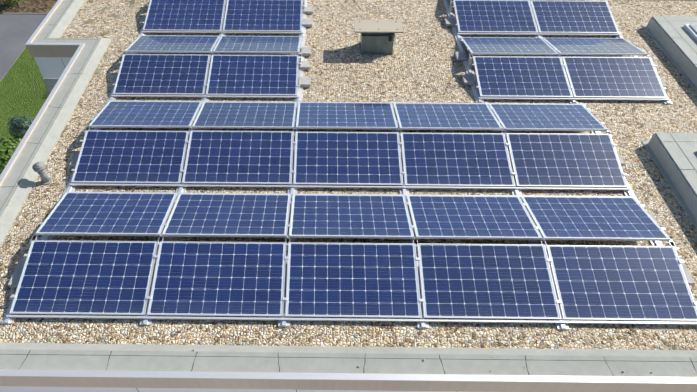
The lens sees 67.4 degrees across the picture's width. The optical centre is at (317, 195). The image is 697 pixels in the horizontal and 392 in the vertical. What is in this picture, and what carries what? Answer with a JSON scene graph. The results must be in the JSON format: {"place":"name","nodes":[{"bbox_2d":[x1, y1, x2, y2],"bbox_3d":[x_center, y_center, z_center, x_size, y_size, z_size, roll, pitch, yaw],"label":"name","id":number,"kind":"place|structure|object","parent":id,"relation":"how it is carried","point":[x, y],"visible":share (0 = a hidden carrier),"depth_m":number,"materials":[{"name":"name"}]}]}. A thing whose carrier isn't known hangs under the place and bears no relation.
{"place":"outdoors","nodes":[
{"label":"outdoors","id":0,"kind":"place"},
{"bbox_2d":[0,14,44,74],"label":"path","id":1,"kind":"structure","parent":0,"point":[16,31],"depth_m":13.34,"materials":[{"name":"concrete"}]},
{"bbox_2d":[0,47,49,172],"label":"ground","id":2,"kind":"structure","parent":0,"point":[23,89],"depth_m":11.61,"materials":[{"name":"green plant"}]},
{"bbox_2d":[0,153,12,173],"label":"shrub","id":3,"kind":"object","parent":2,"relation":"on","point":[4,161],"visible":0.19,"depth_m":9.56,"materials":[{"name":"green plant"}]},
{"bbox_2d":[0,0,19,7],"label":"shrub","id":4,"kind":"object","parent":2,"relation":"on","point":[9,3],"visible":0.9,"depth_m":14.14,"materials":[{"name":"green plant"}]},
{"bbox_2d":[0,137,21,156],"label":"shrub","id":5,"kind":"object","parent":2,"relation":"on","point":[10,146],"visible":0.67,"depth_m":9.91,"materials":[{"name":"green plant"}]},
{"bbox_2d":[7,114,33,138],"bbox_3d":[-5.829,-1.335,10.299,0.562,0.548,0.563,0,47,0],"label":"round bush","id":6,"kind":"object","parent":2,"relation":"on","point":[21,123],"visible":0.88,"depth_m":10.14,"materials":[{"name":"green plant"}]},
{"bbox_2d":[0,12,47,81],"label":"path kerb","id":7,"kind":"structure","parent":2,"relation":"on","point":[11,63],"depth_m":12.71,"materials":[{"name":"concrete"}]},
{"bbox_2d":[0,0,56,12],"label":"dirt patch","id":8,"kind":"object","parent":2,"relation":"on","point":[34,6],"depth_m":14.32,"materials":[{"name":"brown soil"}]},
{"bbox_2d":[43,0,58,92],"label":"plinth","id":9,"kind":"structure","parent":2,"relation":"on","point":[50,81],"depth_m":11.11,"materials":[{"name":"grey concrete"}]},
{"bbox_2d":[0,57,466,391],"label":"building walls","id":10,"kind":"structure","parent":2,"relation":"on","point":[51,67],"depth_m":6.08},
{"bbox_2d":[0,0,696,349],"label":"gravel roof","id":11,"kind":"structure","parent":10,"relation":"on","point":[421,64],"depth_m":8.43,"materials":[{"name":"beige gravel"}]},
{"bbox_2d":[32,162,52,184],"bbox_3d":[-4.172,-0.350,7.882,0.180,0.362,0.180,0,47,0],"label":"pipe vent","id":12,"kind":"object","parent":11,"relation":"on","point":[39,168],"visible":1,"depth_m":7.83,"materials":[{"name":"grey metal"}]},
{"bbox_2d":[20,6,669,332],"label":"dry leaves","id":13,"kind":"object","parent":11,"relation":"on","point":[633,330],"visible":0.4,"depth_m":6.25,"materials":[{"name":"brown plant"}]},
{"bbox_2d":[0,0,696,376],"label":"parapet","id":14,"kind":"structure","parent":11,"relation":"on","point":[350,360],"depth_m":5.94,"materials":[{"name":"grey concrete"}]},
{"bbox_2d":[0,0,695,374],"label":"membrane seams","id":15,"kind":"object","parent":14,"relation":"on","point":[278,356],"visible":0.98,"depth_m":5.92,"materials":[{"name":"grey"}]},
{"bbox_2d":[0,0,696,391],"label":"fascia","id":16,"kind":"structure","parent":14,"relation":"attached to","point":[250,380],"depth_m":5.77,"materials":[{"name":"metal"}]},
{"bbox_2d":[1,0,696,329],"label":"mounting rails","id":17,"kind":"object","parent":11,"relation":"on","point":[284,321],"visible":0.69,"depth_m":7.84,"materials":[{"name":"silver metal"}]},
{"bbox_2d":[8,259,25,286],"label":"ballast","id":18,"kind":"structure","parent":17,"relation":"on","point":[15,278],"depth_m":6.75,"materials":[{"name":"concrete"}]},
{"bbox_2d":[69,151,79,166],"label":"ballast","id":19,"kind":"structure","parent":17,"relation":"on","point":[73,162],"depth_m":8.24,"materials":[{"name":"concrete"}]},
{"bbox_2d":[9,240,158,315],"bbox_3d":[-2.934,1.022,6.609,1.660,0.036,0.985,0,60,0],"label":"panel","id":20,"kind":"object","parent":17,"relation":"attached to","point":[67,277],"visible":0.98,"depth_m":6.58,"materials":[{"name":"blue glass"}]},
{"bbox_2d":[35,192,177,235],"bbox_3d":[-2.921,0.239,7.334,1.660,0.036,0.985,0,34,0],"label":"panel","id":21,"kind":"object","parent":17,"relation":"attached to","point":[104,214],"visible":0.88,"depth_m":7.28,"materials":[{"name":"blue glass"}]},
{"bbox_2d":[111,73,117,84],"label":"ballast","id":22,"kind":"structure","parent":17,"relation":"on","point":[113,81],"depth_m":9.74,"materials":[{"name":"concrete"}]},
{"bbox_2d":[71,130,188,183],"bbox_3d":[-2.908,-0.619,8.148,1.660,0.036,0.985,0,60,0],"label":"panel","id":23,"kind":"object","parent":17,"relation":"attached to","point":[127,157],"visible":0.88,"depth_m":8.12,"materials":[{"name":"blue glass"}]},
{"bbox_2d":[140,16,145,24],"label":"ballast","id":24,"kind":"structure","parent":17,"relation":"on","point":[143,19],"depth_m":11.25,"materials":[{"name":"concrete"}]},
{"bbox_2d":[88,101,201,127],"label":"panel","id":25,"kind":"object","parent":17,"relation":"on","point":[145,114],"visible":1,"depth_m":8.82,"materials":[{"name":"blue glass"}]},
{"bbox_2d":[113,54,210,94],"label":"panel","id":26,"kind":"object","parent":17,"relation":"attached to","point":[162,74],"visible":0.88,"depth_m":9.66,"materials":[{"name":"blue glass"}]},
{"bbox_2d":[125,35,219,52],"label":"panel","id":27,"kind":"object","parent":17,"relation":"on","point":[170,44],"visible":1,"depth_m":10.33,"materials":[{"name":"blue glass"}]},
{"bbox_2d":[143,0,225,30],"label":"panel","id":28,"kind":"object","parent":17,"relation":"on","point":[184,15],"visible":0.84,"depth_m":11.18,"materials":[{"name":"blue glass"}]},
{"bbox_2d":[147,241,286,316],"bbox_3d":[-1.249,1.035,6.594,1.660,0.035,0.985,0,60,0],"label":"panel","id":29,"kind":"object","parent":17,"relation":"attached to","point":[227,279],"visible":0.96,"depth_m":6.57,"materials":[{"name":"blue glass"}]},
{"bbox_2d":[162,193,290,237],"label":"panel","id":30,"kind":"object","parent":17,"relation":"attached to","point":[229,215],"visible":0.92,"depth_m":7.26,"materials":[{"name":"blue glass"}]},
{"bbox_2d":[182,130,293,184],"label":"panel","id":31,"kind":"object","parent":17,"relation":"attached to","point":[243,157],"visible":1,"depth_m":8.10,"materials":[{"name":"blue glass"}]},
{"bbox_2d":[192,102,296,128],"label":"panel","id":32,"kind":"object","parent":17,"relation":"attached to","point":[253,115],"visible":1,"depth_m":8.80,"materials":[{"name":"blue glass"}]},
{"bbox_2d":[206,55,298,95],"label":"panel","id":33,"kind":"object","parent":17,"relation":"on","point":[252,75],"visible":0.88,"depth_m":9.64,"materials":[{"name":"blue glass"}]},
{"bbox_2d":[213,36,300,53],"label":"panel","id":34,"kind":"object","parent":17,"relation":"attached to","point":[262,44],"visible":0.96,"depth_m":10.34,"materials":[{"name":"blue glass"}]},
{"bbox_2d":[223,0,302,31],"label":"panel","id":35,"kind":"object","parent":17,"relation":"attached to","point":[263,15],"visible":0.85,"depth_m":11.17,"materials":[{"name":"blue glass"}]},
{"bbox_2d":[298,77,310,86],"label":"ballast","id":36,"kind":"structure","parent":17,"relation":"on","point":[304,82],"depth_m":9.69,"materials":[{"name":"concrete"}]},
{"bbox_2d":[300,61,309,69],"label":"ballast","id":37,"kind":"structure","parent":17,"relation":"on","point":[304,65],"depth_m":10.05,"materials":[{"name":"concrete"}]},
{"bbox_2d":[301,47,310,55],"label":"ballast","id":38,"kind":"structure","parent":17,"relation":"on","point":[305,51],"depth_m":10.39,"materials":[{"name":"concrete"}]},
{"bbox_2d":[302,18,312,26],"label":"ballast","id":39,"kind":"structure","parent":17,"relation":"on","point":[307,22],"depth_m":11.18,"materials":[{"name":"concrete"}]},
{"bbox_2d":[303,7,312,13],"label":"ballast","id":40,"kind":"structure","parent":17,"relation":"on","point":[307,10],"depth_m":11.55,"materials":[{"name":"concrete"}]},
{"bbox_2d":[296,102,397,129],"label":"panel","id":41,"kind":"object","parent":17,"relation":"attached to","point":[331,115],"visible":0.96,"depth_m":8.77,"materials":[{"name":"blue glass"}]},
{"bbox_2d":[293,131,402,185],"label":"panel","id":42,"kind":"object","parent":17,"relation":"on","point":[352,158],"visible":1,"depth_m":8.09,"materials":[{"name":"blue glass"}]},
{"bbox_2d":[289,194,413,238],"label":"panel","id":43,"kind":"object","parent":17,"relation":"attached to","point":[354,216],"visible":0.96,"depth_m":7.25,"materials":[{"name":"blue glass"}]},
{"bbox_2d":[285,242,421,317],"bbox_3d":[0.436,1.048,6.579,1.660,0.036,0.985,0,60,0],"label":"panel","id":44,"kind":"object","parent":17,"relation":"attached to","point":[354,280],"visible":1,"depth_m":6.55,"materials":[{"name":"blue glass"}]},
{"bbox_2d":[118,131,655,252],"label":"cables","id":45,"kind":"object","parent":17,"relation":"on","point":[388,240],"visible":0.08,"depth_m":6.94,"materials":[{"name":"black plastic"}]},
{"bbox_2d":[393,103,502,129],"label":"panel","id":46,"kind":"object","parent":17,"relation":"attached to","point":[445,116],"visible":0.98,"depth_m":8.78,"materials":[{"name":"blue glass"}]},
{"bbox_2d":[444,18,455,26],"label":"ballast","id":47,"kind":"structure","parent":17,"relation":"on","point":[449,21],"depth_m":11.21,"materials":[{"name":"concrete"}]},
{"bbox_2d":[400,133,514,186],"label":"panel","id":48,"kind":"object","parent":17,"relation":"attached to","point":[460,159],"visible":0.94,"depth_m":8.08,"materials":[{"name":"blue glass"}]},
{"bbox_2d":[455,52,466,60],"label":"ballast","id":49,"kind":"structure","parent":17,"relation":"on","point":[460,56],"depth_m":10.27,"materials":[{"name":"concrete"}]},
{"bbox_2d":[462,75,474,84],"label":"ballast","id":50,"kind":"structure","parent":17,"relation":"on","point":[468,79],"depth_m":9.73,"materials":[{"name":"concrete"}]},
{"bbox_2d":[406,195,541,239],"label":"panel","id":51,"kind":"object","parent":17,"relation":"attached to","point":[472,217],"visible":0.98,"depth_m":7.23,"materials":[{"name":"blue glass"}]},
{"bbox_2d":[417,243,561,319],"bbox_3d":[2.121,1.060,6.564,1.660,0.035,0.985,0,60,0],"label":"panel","id":52,"kind":"object","parent":17,"relation":"on","point":[486,281],"visible":1,"depth_m":6.54,"materials":[{"name":"blue glass"}]},
{"bbox_2d":[453,0,537,32],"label":"panel","id":53,"kind":"object","parent":17,"relation":"on","point":[494,16],"visible":0.92,"depth_m":11.14,"materials":[{"name":"blue glass"}]},
{"bbox_2d":[460,37,558,54],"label":"panel","id":54,"kind":"object","parent":17,"relation":"on","point":[503,46],"visible":0.98,"depth_m":10.28,"materials":[{"name":"blue glass"}]},
{"bbox_2d":[472,56,572,97],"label":"panel","id":55,"kind":"object","parent":17,"relation":"attached to","point":[519,77],"visible":0.92,"depth_m":9.60,"materials":[{"name":"blue glass"}]},
{"bbox_2d":[488,104,607,130],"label":"panel","id":56,"kind":"object","parent":17,"relation":"attached to","point":[546,117],"visible":0.94,"depth_m":8.76,"materials":[{"name":"blue glass"}]},
{"bbox_2d":[505,133,627,187],"bbox_3d":[3.832,-0.563,8.091,1.660,0.035,0.985,0,60,0],"label":"panel","id":57,"kind":"object","parent":17,"relation":"on","point":[565,160],"visible":0.9,"depth_m":8.06,"materials":[{"name":"blue glass"}]},
{"bbox_2d":[530,0,618,33],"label":"panel","id":58,"kind":"object","parent":17,"relation":"on","point":[577,17],"visible":0.9,"depth_m":11.12,"materials":[{"name":"blue glass"}]},
{"bbox_2d":[542,38,647,55],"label":"panel","id":59,"kind":"object","parent":17,"relation":"on","point":[592,46],"visible":0.94,"depth_m":10.28,"materials":[{"name":"blue glass"}]},
{"bbox_2d":[521,196,669,240],"bbox_3d":[3.818,0.298,7.282,1.660,0.036,0.985,0,34,0],"label":"panel","id":60,"kind":"object","parent":17,"relation":"on","point":[593,218],"visible":0.98,"depth_m":7.22,"materials":[{"name":"blue glass"}]},
{"bbox_2d":[562,57,666,98],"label":"panel","id":61,"kind":"object","parent":17,"relation":"on","point":[612,77],"visible":0.94,"depth_m":9.59,"materials":[{"name":"blue glass"}]},
{"bbox_2d":[615,148,625,165],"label":"ballast","id":62,"kind":"structure","parent":17,"relation":"on","point":[622,162],"depth_m":8.24,"materials":[{"name":"concrete"}]},
{"bbox_2d":[546,245,696,320],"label":"panel","id":63,"kind":"object","parent":17,"relation":"attached to","point":[620,283],"visible":0.92,"depth_m":6.53,"materials":[{"name":"blue glass"}]},
{"bbox_2d":[659,77,667,87],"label":"ballast","id":64,"kind":"structure","parent":17,"relation":"on","point":[664,84],"depth_m":9.65,"materials":[{"name":"concrete"}]},
{"bbox_2d":[679,257,694,284],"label":"ballast","id":65,"kind":"structure","parent":17,"relation":"on","point":[690,280],"depth_m":6.75,"materials":[{"name":"concrete"}]},
{"bbox_2d":[354,20,403,54],"bbox_3d":[1.187,-3.160,10.415,0.950,0.506,0.530,0,47,0],"label":"vent box","id":66,"kind":"object","parent":11,"relation":"on","point":[377,37],"visible":1,"depth_m":10.27,"materials":[{"name":"metal"}]},
{"bbox_2d":[641,133,696,228],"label":"skylight","id":67,"kind":"object","parent":11,"relation":"on","point":[673,156],"visible":0.98,"depth_m":8.03,"materials":[{"name":"white concrete"}]},
{"bbox_2d":[641,16,696,91],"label":"skylight","id":68,"kind":"object","parent":11,"relation":"on","point":[674,38],"visible":0.98,"depth_m":10.48,"materials":[{"name":"white"}]}
]}

